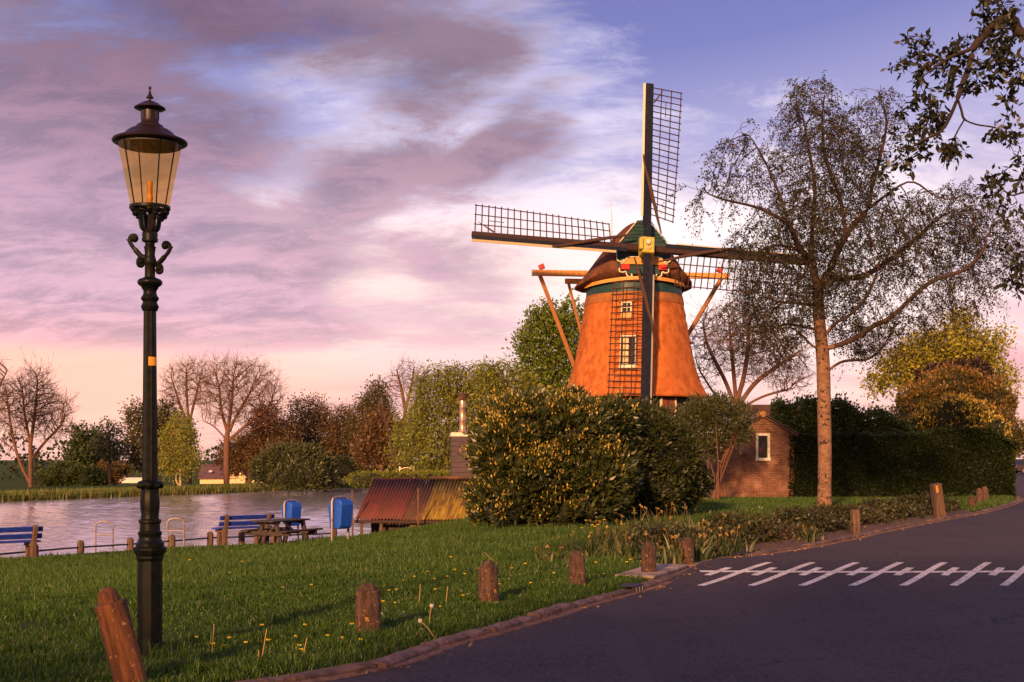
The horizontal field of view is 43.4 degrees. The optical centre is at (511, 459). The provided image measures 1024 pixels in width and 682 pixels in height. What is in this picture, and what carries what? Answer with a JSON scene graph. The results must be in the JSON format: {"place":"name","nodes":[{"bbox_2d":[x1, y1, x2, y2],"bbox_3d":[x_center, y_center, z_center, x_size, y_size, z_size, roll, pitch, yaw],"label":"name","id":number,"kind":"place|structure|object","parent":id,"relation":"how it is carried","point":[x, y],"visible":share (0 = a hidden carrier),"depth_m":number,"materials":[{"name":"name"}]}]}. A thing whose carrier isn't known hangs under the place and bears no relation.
{"place":"outdoors","nodes":[
{"label":"outdoors","id":0,"kind":"place"},
{"bbox_2d":[0,487,370,557],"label":"river","id":1,"kind":"structure","parent":0,"point":[65,523],"depth_m":68.45,"materials":[{"name":"white liquid"}]},
{"bbox_2d":[95,521,113,552],"bbox_3d":[-11.972,2.663,37.813,0.552,1.726,0.052,0,0,-3],"label":"ladder hoop","id":2,"kind":"object","parent":1,"relation":"in","point":[112,534],"visible":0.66,"depth_m":37.80,"materials":[{"name":"metal"}]},
{"bbox_2d":[167,518,184,547],"bbox_3d":[-10.275,2.645,39.367,0.552,1.726,0.052,0,0,-3],"label":"ladder hoop","id":3,"kind":"object","parent":1,"relation":"in","point":[183,530],"visible":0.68,"depth_m":39.36,"materials":[{"name":"metal"}]},
{"bbox_2d":[0,460,1010,681],"bbox_3d":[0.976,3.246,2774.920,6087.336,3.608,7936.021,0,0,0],"label":"ground","id":4,"kind":"structure","parent":0,"point":[6,483],"depth_m":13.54,"materials":[{"name":"green plant"}]},
{"bbox_2d":[0,356,22,417],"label":"bare tree","id":5,"kind":"object","parent":4,"relation":"on","point":[3,393],"visible":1,"depth_m":114.72,"materials":[{"name":"brown plant"}]},
{"bbox_2d":[0,525,42,557],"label":"park bench","id":6,"kind":"object","parent":4,"relation":"on","point":[31,547],"visible":0.89,"depth_m":34.08,"materials":[{"name":"blue wood"}]},
{"bbox_2d":[0,349,82,486],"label":"bare tree","id":7,"kind":"object","parent":4,"relation":"on","point":[33,418],"visible":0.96,"depth_m":121.91,"materials":[{"name":"brown plant"}]},
{"bbox_2d":[27,458,107,486],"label":"bank bush","id":8,"kind":"object","parent":4,"relation":"on","point":[60,473],"visible":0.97,"depth_m":136.09,"materials":[{"name":"green plant"}]},
{"bbox_2d":[57,420,101,485],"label":"poplar tree","id":9,"kind":"object","parent":4,"relation":"on","point":[72,453],"visible":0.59,"depth_m":143.65,"materials":[{"name":"green plant"}]},
{"bbox_2d":[85,422,121,462],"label":"poplar tree","id":10,"kind":"object","parent":4,"relation":"on","point":[95,430],"visible":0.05,"depth_m":147.49,"materials":[{"name":"green plant"}]},
{"bbox_2d":[86,415,130,484],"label":"slim tree","id":11,"kind":"object","parent":4,"relation":"on","point":[104,448],"visible":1,"depth_m":136.59,"materials":[{"name":"green plant"}]},
{"bbox_2d":[93,459,133,484],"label":"bank bush","id":12,"kind":"object","parent":4,"relation":"on","point":[119,473],"visible":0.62,"depth_m":143.69,"materials":[{"name":"brown plant"}]},
{"bbox_2d":[94,587,147,681],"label":"wooden bollard","id":13,"kind":"object","parent":4,"relation":"on","point":[122,650],"visible":1,"depth_m":8.23,"materials":[{"name":"brown wood"}]},
{"bbox_2d":[116,477,141,482],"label":"tunnel greenhouse","id":14,"kind":"object","parent":4,"relation":"on","point":[132,479],"visible":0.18,"depth_m":165.92,"materials":[{"name":"white plastic"}]},
{"bbox_2d":[111,86,187,654],"bbox_3d":[-2.766,-0.587,9.842,0.563,4.524,0.563,0,0,0],"label":"street lamp","id":15,"kind":"object","parent":4,"relation":"on","point":[149,133],"visible":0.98,"depth_m":9.79,"materials":[{"name":"metal"}]},
{"bbox_2d":[116,394,187,476],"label":"broadleaf tree","id":16,"kind":"object","parent":4,"relation":"on","point":[135,443],"visible":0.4,"depth_m":154.56,"materials":[{"name":"green plant"}]},
{"bbox_2d":[0,529,336,555],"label":"quay rail","id":17,"kind":"object","parent":4,"relation":"on","point":[130,544],"visible":0.53,"depth_m":39.35,"materials":[{"name":"brown wood"}]},
{"bbox_2d":[0,482,344,501],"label":"reeds","id":18,"kind":"object","parent":4,"relation":"on","point":[67,492],"visible":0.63,"depth_m":103.34,"materials":[{"name":"green plant"}]},
{"bbox_2d":[157,407,208,485],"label":"birch tree","id":19,"kind":"object","parent":4,"relation":"on","point":[184,461],"visible":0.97,"depth_m":116.06,"materials":[{"name":"green plant"}]},
{"bbox_2d":[157,350,214,483],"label":"bare tree","id":20,"kind":"object","parent":4,"relation":"on","point":[187,388],"visible":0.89,"depth_m":166.19,"materials":[{"name":"brown plant"}]},
{"bbox_2d":[198,459,259,483],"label":"farmhouse","id":21,"kind":"object","parent":4,"relation":"on","point":[209,476],"visible":0.22,"depth_m":207.38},
{"bbox_2d":[208,427,266,482],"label":"budding tree","id":22,"kind":"object","parent":4,"relation":"on","point":[235,466],"visible":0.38,"depth_m":162.05,"materials":[{"name":"brown plant"}]},
{"bbox_2d":[192,348,291,483],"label":"bare tree","id":23,"kind":"object","parent":4,"relation":"on","point":[229,424],"visible":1,"depth_m":151.42,"materials":[{"name":"brown plant"}]},
{"bbox_2d":[211,513,274,544],"bbox_3d":[-8.497,2.292,40.784,1.950,1.127,0.704,0,0,-43],"label":"park bench","id":24,"kind":"object","parent":4,"relation":"on","point":[222,535],"visible":0.73,"depth_m":40.40,"materials":[{"name":"blue wood"}]},
{"bbox_2d":[230,399,306,469],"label":"budding tree","id":25,"kind":"object","parent":4,"relation":"on","point":[254,443],"visible":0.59,"depth_m":154.49,"materials":[{"name":"brown plant"}]},
{"bbox_2d":[241,518,322,543],"bbox_3d":[-7.194,2.317,40.309,1.700,0.859,2.050,0,0,25],"label":"picnic table","id":26,"kind":"object","parent":4,"relation":"on","point":[277,531],"visible":0.9,"depth_m":39.82,"materials":[{"name":"brown wood"}]},
{"bbox_2d":[281,499,301,538],"bbox_3d":[-7.388,2.114,43.148,0.534,1.551,0.672,0,0,38],"label":"litter bin","id":27,"kind":"object","parent":4,"relation":"on","point":[290,508],"visible":0.8,"depth_m":42.95,"materials":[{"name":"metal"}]},
{"bbox_2d":[246,433,343,493],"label":"round bush","id":28,"kind":"object","parent":4,"relation":"on","point":[287,466],"visible":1,"depth_m":113.25,"materials":[{"name":"green plant"}]},
{"bbox_2d":[279,389,348,456],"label":"budding tree","id":29,"kind":"object","parent":4,"relation":"on","point":[329,432],"visible":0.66,"depth_m":162.05,"materials":[{"name":"brown plant"}]},
{"bbox_2d":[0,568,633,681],"bbox_3d":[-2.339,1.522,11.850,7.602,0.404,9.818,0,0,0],"label":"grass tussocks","id":30,"kind":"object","parent":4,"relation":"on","point":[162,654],"depth_m":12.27,"materials":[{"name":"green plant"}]},
{"bbox_2d":[328,496,352,541],"bbox_3d":[-4.640,1.763,34.860,0.534,1.551,0.672,0,0,38],"label":"litter bin","id":31,"kind":"object","parent":4,"relation":"on","point":[340,509],"visible":0.92,"depth_m":34.65,"materials":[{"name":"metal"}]},
{"bbox_2d":[329,398,358,480],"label":"budding tree","id":32,"kind":"object","parent":4,"relation":"on","point":[345,411],"visible":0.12,"depth_m":169.60,"materials":[{"name":"brown plant"}]},
{"bbox_2d":[355,583,381,632],"bbox_3d":[-1.221,1.378,10.949,0.221,0.657,0.223,-1,2,0],"label":"wooden bollard","id":33,"kind":"object","parent":4,"relation":"on","point":[368,606],"visible":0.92,"depth_m":10.86,"materials":[{"name":"brown wood"}]},
{"bbox_2d":[338,374,402,456],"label":"budding tree","id":34,"kind":"object","parent":4,"relation":"on","point":[370,395],"visible":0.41,"depth_m":154.62,"materials":[{"name":"brown plant"}]},
{"bbox_2d":[340,401,404,472],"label":"budding tree","id":35,"kind":"object","parent":4,"relation":"on","point":[373,435],"visible":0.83,"depth_m":117.69,"materials":[{"name":"brown plant"}]},
{"bbox_2d":[329,452,419,486],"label":"bank bush","id":36,"kind":"object","parent":4,"relation":"on","point":[344,465],"visible":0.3,"depth_m":128.56,"materials":[{"name":"green plant"}]},
{"bbox_2d":[0,513,779,594],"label":"lawn grass","id":37,"kind":"structure","parent":4,"relation":"on","point":[38,573],"depth_m":21.57,"materials":[{"name":"green plant"}]},
{"bbox_2d":[343,468,450,490],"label":"clipped hedge","id":38,"kind":"object","parent":4,"relation":"on","point":[364,478],"visible":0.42,"depth_m":74.12,"materials":[{"name":"green plant"}]},
{"bbox_2d":[379,399,434,470],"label":"willow tree","id":39,"kind":"object","parent":4,"relation":"on","point":[398,428],"visible":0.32,"depth_m":110.71,"materials":[{"name":"green plant"}]},
{"bbox_2d":[384,357,429,458],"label":"bare tree","id":40,"kind":"object","parent":4,"relation":"on","point":[399,381],"visible":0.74,"depth_m":129.39,"materials":[{"name":"brown plant"}]},
{"bbox_2d":[354,476,474,534],"bbox_3d":[-2.385,2.378,41.609,4.385,3.643,4.111,0,0,10],"label":"boat shed","id":41,"kind":"object","parent":4,"relation":"on","point":[386,502],"visible":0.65,"depth_m":40.58,"materials":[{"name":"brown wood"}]},
{"bbox_2d":[391,354,502,472],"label":"willow tree","id":42,"kind":"object","parent":4,"relation":"on","point":[444,390],"visible":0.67,"depth_m":95.46,"materials":[{"name":"green plant"}]},
{"bbox_2d":[450,393,474,475],"bbox_3d":[-1.360,-0.408,54.931,2.540,4.734,2.540,0,0,-4],"label":"boarded hut","id":43,"kind":"object","parent":4,"relation":"on","point":[459,439],"visible":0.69,"depth_m":53.65,"materials":[{"name":"grey wood"}]},
{"bbox_2d":[478,560,499,602],"bbox_3d":[-0.238,1.375,13.245,0.218,0.671,0.220,-3,2,-40],"label":"wooden bollard","id":44,"kind":"object","parent":4,"relation":"on","point":[488,588],"visible":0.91,"depth_m":13.16,"materials":[{"name":"brown wood"}]},
{"bbox_2d":[465,354,548,420],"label":"willow tree","id":45,"kind":"object","parent":4,"relation":"on","point":[490,382],"visible":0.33,"depth_m":88.32,"materials":[{"name":"green plant"}]},
{"bbox_2d":[0,494,1015,559],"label":"lawn grass","id":46,"kind":"structure","parent":4,"relation":"on","point":[723,500],"depth_m":38.65,"materials":[{"name":"green plant"}]},
{"bbox_2d":[0,432,1023,479],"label":"distant wood","id":47,"kind":"object","parent":4,"relation":"on","point":[41,463],"visible":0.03,"depth_m":267.27,"materials":[{"name":"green plant"}]},
{"bbox_2d":[501,287,583,391],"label":"broadleaf tree","id":48,"kind":"object","parent":4,"relation":"on","point":[553,370],"visible":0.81,"depth_m":113.68,"materials":[{"name":"green plant"}]},
{"bbox_2d":[534,544,569,561],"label":"iris clump","id":49,"kind":"object","parent":4,"relation":"on","point":[550,555],"visible":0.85,"depth_m":18.47,"materials":[{"name":"green plant"}]},
{"bbox_2d":[456,375,648,528],"bbox_3d":[1.011,-0.149,30.496,4.628,3.807,5.234,0,0,0],"label":"flowering shrub","id":50,"kind":"object","parent":4,"relation":"on","point":[537,457],"visible":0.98,"depth_m":29.12,"materials":[{"name":"green plant"}]},
{"bbox_2d":[558,530,587,553],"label":"iris clump","id":51,"kind":"object","parent":4,"relation":"on","point":[568,547],"visible":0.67,"depth_m":20.26,"materials":[{"name":"green plant"}]},
{"bbox_2d":[568,550,586,585],"bbox_3d":[0.753,1.376,14.802,0.207,0.659,0.206,-3,-2,10],"label":"wooden bollard","id":52,"kind":"object","parent":4,"relation":"on","point":[576,566],"visible":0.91,"depth_m":14.72,"materials":[{"name":"brown wood"}]},
{"bbox_2d":[566,532,609,557],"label":"iris clump","id":53,"kind":"object","parent":4,"relation":"on","point":[589,552],"visible":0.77,"depth_m":19.29,"materials":[{"name":"green plant"}]},
{"bbox_2d":[583,520,612,547],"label":"iris clump","id":54,"kind":"object","parent":4,"relation":"on","point":[599,536],"visible":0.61,"depth_m":21.72,"materials":[{"name":"green plant"}]},
{"bbox_2d":[593,522,616,541],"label":"iris clump","id":55,"kind":"object","parent":4,"relation":"on","point":[603,531],"visible":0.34,"depth_m":23.29,"materials":[{"name":"green plant"}]},
{"bbox_2d":[592,525,623,552],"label":"iris clump","id":56,"kind":"object","parent":4,"relation":"on","point":[609,543],"visible":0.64,"depth_m":20.88,"materials":[{"name":"green plant"}]},
{"bbox_2d":[610,514,634,542],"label":"iris clump","id":57,"kind":"object","parent":4,"relation":"on","point":[622,531],"visible":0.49,"depth_m":22.65,"materials":[{"name":"green plant"}]},
{"bbox_2d":[610,531,640,557],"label":"iris clump","id":58,"kind":"object","parent":4,"relation":"on","point":[629,551],"visible":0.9,"depth_m":19.14,"materials":[{"name":"green plant"}]},
{"bbox_2d":[235,496,1023,681],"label":"kerb","id":59,"kind":"structure","parent":4,"relation":"on","point":[421,652],"depth_m":11.33,"materials":[{"name":"stone"}]},
{"bbox_2d":[617,583,643,592],"bbox_3d":[1.345,1.458,14.547,0.209,0.083,0.360,0,0,24],"label":"road gully","id":60,"kind":"object","parent":59,"relation":"on","point":[636,587],"visible":1,"depth_m":14.48,"materials":[{"name":"metal"}]},
{"bbox_2d":[616,521,649,546],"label":"iris clump","id":61,"kind":"object","parent":4,"relation":"on","point":[628,533],"visible":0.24,"depth_m":21.30,"materials":[{"name":"green plant"}]},
{"bbox_2d":[625,506,652,534],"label":"iris clump","id":62,"kind":"object","parent":4,"relation":"on","point":[639,526],"visible":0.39,"depth_m":23.97,"materials":[{"name":"green plant"}]},
{"bbox_2d":[471,83,810,425],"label":"windmill","id":63,"kind":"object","parent":4,"relation":"on","point":[634,283],"visible":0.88,"depth_m":74.76,"materials":[{"name":"brick"}]},
{"bbox_2d":[619,300,634,319],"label":"window","id":64,"kind":"structure","parent":63,"relation":"in","point":[626,302],"depth_m":74.48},
{"bbox_2d":[617,332,639,369],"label":"window","id":65,"kind":"structure","parent":63,"relation":"in","point":[624,340],"depth_m":74.01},
{"bbox_2d":[660,397,676,415],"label":"door","id":66,"kind":"structure","parent":63,"relation":"in","point":[666,402],"depth_m":74.21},
{"bbox_2d":[641,541,656,571],"bbox_3d":[1.736,1.373,16.348,0.199,0.666,0.200,-2,4,-30],"label":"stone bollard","id":67,"kind":"object","parent":4,"relation":"on","point":[648,556],"visible":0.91,"depth_m":16.27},
{"bbox_2d":[637,506,676,539],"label":"iris clump","id":68,"kind":"object","parent":4,"relation":"on","point":[653,521],"visible":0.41,"depth_m":22.47,"materials":[{"name":"green plant"}]},
{"bbox_2d":[640,502,680,533],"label":"iris clump","id":69,"kind":"object","parent":4,"relation":"on","point":[664,520],"visible":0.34,"depth_m":25.12,"materials":[{"name":"green plant"}]},
{"bbox_2d":[617,393,716,516],"bbox_3d":[3.665,-0.058,33.602,3.038,3.369,5.751,0,0,17],"label":"dark shrub","id":70,"kind":"object","parent":4,"relation":"on","point":[672,465],"visible":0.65,"depth_m":32.77,"materials":[{"name":"green plant"}]},
{"bbox_2d":[656,541,683,563],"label":"iris clump","id":71,"kind":"object","parent":4,"relation":"on","point":[678,558],"visible":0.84,"depth_m":17.81,"materials":[{"name":"green plant"}]},
{"bbox_2d":[659,505,698,530],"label":"iris clump","id":72,"kind":"object","parent":4,"relation":"on","point":[684,516],"visible":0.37,"depth_m":23.94,"materials":[{"name":"green plant"}]},
{"bbox_2d":[680,537,693,564],"bbox_3d":[2.437,1.410,17.910,0.205,0.666,0.203,0,0,20],"label":"stone bollard","id":73,"kind":"object","parent":4,"relation":"on","point":[687,544],"visible":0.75,"depth_m":17.82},
{"bbox_2d":[674,506,702,528],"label":"iris clump","id":74,"kind":"object","parent":4,"relation":"on","point":[684,526],"visible":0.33,"depth_m":22.73,"materials":[{"name":"green plant"}]},
{"bbox_2d":[670,389,760,499],"bbox_3d":[7.099,-0.527,46.856,3.897,4.084,2.270,0,0,0],"label":"tall shrub","id":75,"kind":"object","parent":4,"relation":"on","point":[708,416],"visible":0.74,"depth_m":46.50,"materials":[{"name":"green plant"}]},
{"bbox_2d":[702,411,798,497],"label":"brick shed","id":76,"kind":"structure","parent":4,"relation":"on","point":[749,472],"depth_m":50.31,"materials":[{"name":"brick"},{"name":"roof tile"},{"name":"painted wood"}]},
{"bbox_2d":[755,433,770,460],"bbox_3d":[9.798,-0.472,50.371,0.590,1.072,0.240,0,0,-3],"label":"window","id":77,"kind":"structure","parent":76,"relation":"in","point":[768,458],"depth_m":50.28,"materials":[{"name":"white wood"}]},
{"bbox_2d":[686,284,816,410],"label":"bare tree","id":78,"kind":"object","parent":4,"relation":"on","point":[717,365],"visible":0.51,"depth_m":92.37,"materials":[{"name":"brown plant"}]},
{"bbox_2d":[733,405,802,416],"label":"brick house","id":79,"kind":"structure","parent":4,"relation":"on","point":[766,408],"depth_m":88.02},
{"bbox_2d":[627,509,971,562],"bbox_3d":[7.300,1.452,27.222,1.173,0.130,20.872,0,0,30],"label":"planting bed","id":80,"kind":"object","parent":4,"relation":"on","point":[797,542],"visible":0.24,"depth_m":24.67,"materials":[{"name":"green plant"}]},
{"bbox_2d":[627,530,663,554],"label":"iris clump","id":81,"kind":"object","parent":80,"relation":"on","point":[657,544],"visible":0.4,"depth_m":19.62,"materials":[{"name":"green plant"}]},
{"bbox_2d":[656,527,701,559],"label":"iris clump","id":82,"kind":"object","parent":80,"relation":"on","point":[675,537],"visible":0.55,"depth_m":18.48,"materials":[{"name":"green plant"}]},
{"bbox_2d":[677,519,719,539],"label":"iris clump","id":83,"kind":"object","parent":80,"relation":"on","point":[698,524],"visible":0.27,"depth_m":20.39,"materials":[{"name":"green plant"}]},
{"bbox_2d":[682,526,729,561],"bbox_3d":[2.756,1.226,18.744,0.761,0.504,0.599,0,0,-36],"label":"iris clump","id":84,"kind":"object","parent":80,"relation":"on","point":[704,550],"visible":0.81,"depth_m":18.67,"materials":[{"name":"green plant"}]},
{"bbox_2d":[703,532,734,557],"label":"iris clump","id":85,"kind":"object","parent":80,"relation":"on","point":[721,553],"visible":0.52,"depth_m":19.20,"materials":[{"name":"green plant"}]},
{"bbox_2d":[718,526,756,551],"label":"iris clump","id":86,"kind":"object","parent":80,"relation":"on","point":[739,544],"visible":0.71,"depth_m":20.09,"materials":[{"name":"green plant"}]},
{"bbox_2d":[608,490,964,553],"bbox_3d":[7.123,1.199,27.623,2.169,0.754,19.965,0,0,30],"label":"ground cover","id":87,"kind":"object","parent":80,"relation":"on","point":[828,518],"visible":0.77,"depth_m":24.12,"materials":[{"name":"green plant"}]},
{"bbox_2d":[793,525,827,542],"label":"iris clump","id":88,"kind":"object","parent":80,"relation":"on","point":[810,537],"visible":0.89,"depth_m":22.77,"materials":[{"name":"green plant"}]},
{"bbox_2d":[850,509,860,533],"bbox_3d":[6.805,1.334,25.524,0.157,0.671,0.143,-3,3,-12],"label":"wooden post","id":89,"kind":"object","parent":80,"relation":"on","point":[855,517],"visible":0.56,"depth_m":25.46,"materials":[{"name":"brown wood"}]},
{"bbox_2d":[929,483,945,517],"bbox_3d":[10.673,1.154,32.238,0.256,1.103,0.208,-10,4,-12],"label":"wooden post","id":90,"kind":"object","parent":80,"relation":"on","point":[937,497],"visible":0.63,"depth_m":32.15,"materials":[{"name":"brown wood"}]},
{"bbox_2d":[660,70,1023,506],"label":"birch tree","id":91,"kind":"object","parent":4,"relation":"on","point":[816,287],"visible":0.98,"depth_m":36.65,"materials":[{"name":"brown plant"}]},
{"bbox_2d":[769,384,914,439],"bbox_3d":[13.477,-0.734,52.736,5.836,4.690,1.849,0,0,0],"label":"conifer hedge","id":92,"kind":"object","parent":4,"relation":"on","point":[845,416],"visible":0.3,"depth_m":52.09,"materials":[{"name":"green plant"}]},
{"bbox_2d":[787,423,1017,497],"bbox_3d":[15.282,0.063,50.938,9.184,3.074,1.583,0,0,0],"label":"clipped hedge","id":93,"kind":"object","parent":4,"relation":"on","point":[964,462],"visible":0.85,"depth_m":50.38,"materials":[{"name":"green plant"}]},
{"bbox_2d":[855,298,1023,406],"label":"broadleaf tree","id":94,"kind":"object","parent":4,"relation":"on","point":[963,350],"visible":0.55,"depth_m":73.39,"materials":[{"name":"yellow plant"}]},
{"bbox_2d":[874,0,1023,305],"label":"overhanging tree","id":95,"kind":"object","parent":4,"relation":"on","point":[950,151],"visible":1,"depth_m":16.83,"materials":[{"name":"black plant"}]},
{"bbox_2d":[888,359,1023,458],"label":"laurel tree","id":96,"kind":"object","parent":4,"relation":"on","point":[939,382],"visible":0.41,"depth_m":58.50,"materials":[{"name":"brown plant"}]},
{"bbox_2d":[911,354,1002,383],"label":"copper conifer","id":97,"kind":"object","parent":4,"relation":"on","point":[978,361],"visible":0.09,"depth_m":67.05,"materials":[{"name":"red plant"}]},
{"bbox_2d":[901,390,1014,439],"bbox_3d":[18.367,-1.437,53.310,4.602,2.929,2.555,0,0,0],"label":"viburnum bush","id":98,"kind":"object","parent":4,"relation":"on","point":[964,411],"visible":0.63,"depth_m":52.89,"materials":[{"name":"green plant"}]},
{"bbox_2d":[968,496,975,507],"bbox_3d":[13.909,1.405,38.922,0.236,0.609,0.232,-2,2,0],"label":"stone bollard","id":99,"kind":"object","parent":4,"relation":"on","point":[971,501],"visible":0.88,"depth_m":38.84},
{"bbox_2d":[976,488,982,501],"bbox_3d":[15.799,1.352,43.516,0.248,0.748,0.245,-1,-3,33],"label":"stone bollard","id":100,"kind":"object","parent":4,"relation":"on","point":[979,494],"visible":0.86,"depth_m":43.43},
{"bbox_2d":[982,486,989,499],"bbox_3d":[16.908,1.338,45.964,0.264,0.747,0.257,-4,-4,-25],"label":"stone bollard","id":101,"kind":"object","parent":4,"relation":"on","point":[985,492],"visible":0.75,"depth_m":45.87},
{"bbox_2d":[1016,419,1023,460],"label":"broadleaf tree","id":102,"kind":"object","parent":4,"relation":"on","point":[1022,444],"visible":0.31,"depth_m":110.94,"materials":[{"name":"green plant"}]},
{"bbox_2d":[0,0,1023,459],"label":"sky","id":103,"kind":"structure","parent":0,"point":[331,175],"materials":[{"name":"purple"}]},
{"bbox_2d":[615,563,688,580],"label":"pavement","id":104,"kind":"structure","parent":0,"point":[663,569],"depth_m":16.42,"materials":[{"name":"grey concrete"}]},
{"bbox_2d":[325,472,1023,681],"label":"road","id":105,"kind":"structure","parent":0,"point":[942,601],"depth_m":11.62,"materials":[{"name":"grey asphalt"}]},
{"bbox_2d":[348,511,989,674],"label":"leaf litter","id":106,"kind":"object","parent":105,"relation":"on","point":[470,644],"visible":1,"depth_m":14.83,"materials":[{"name":"brown plant"}]},
{"bbox_2d":[1015,459,1023,473],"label":"parked car","id":107,"kind":"object","parent":105,"relation":"on","point":[1019,464],"visible":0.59,"depth_m":134.07,"materials":[{"name":"blue metal"}]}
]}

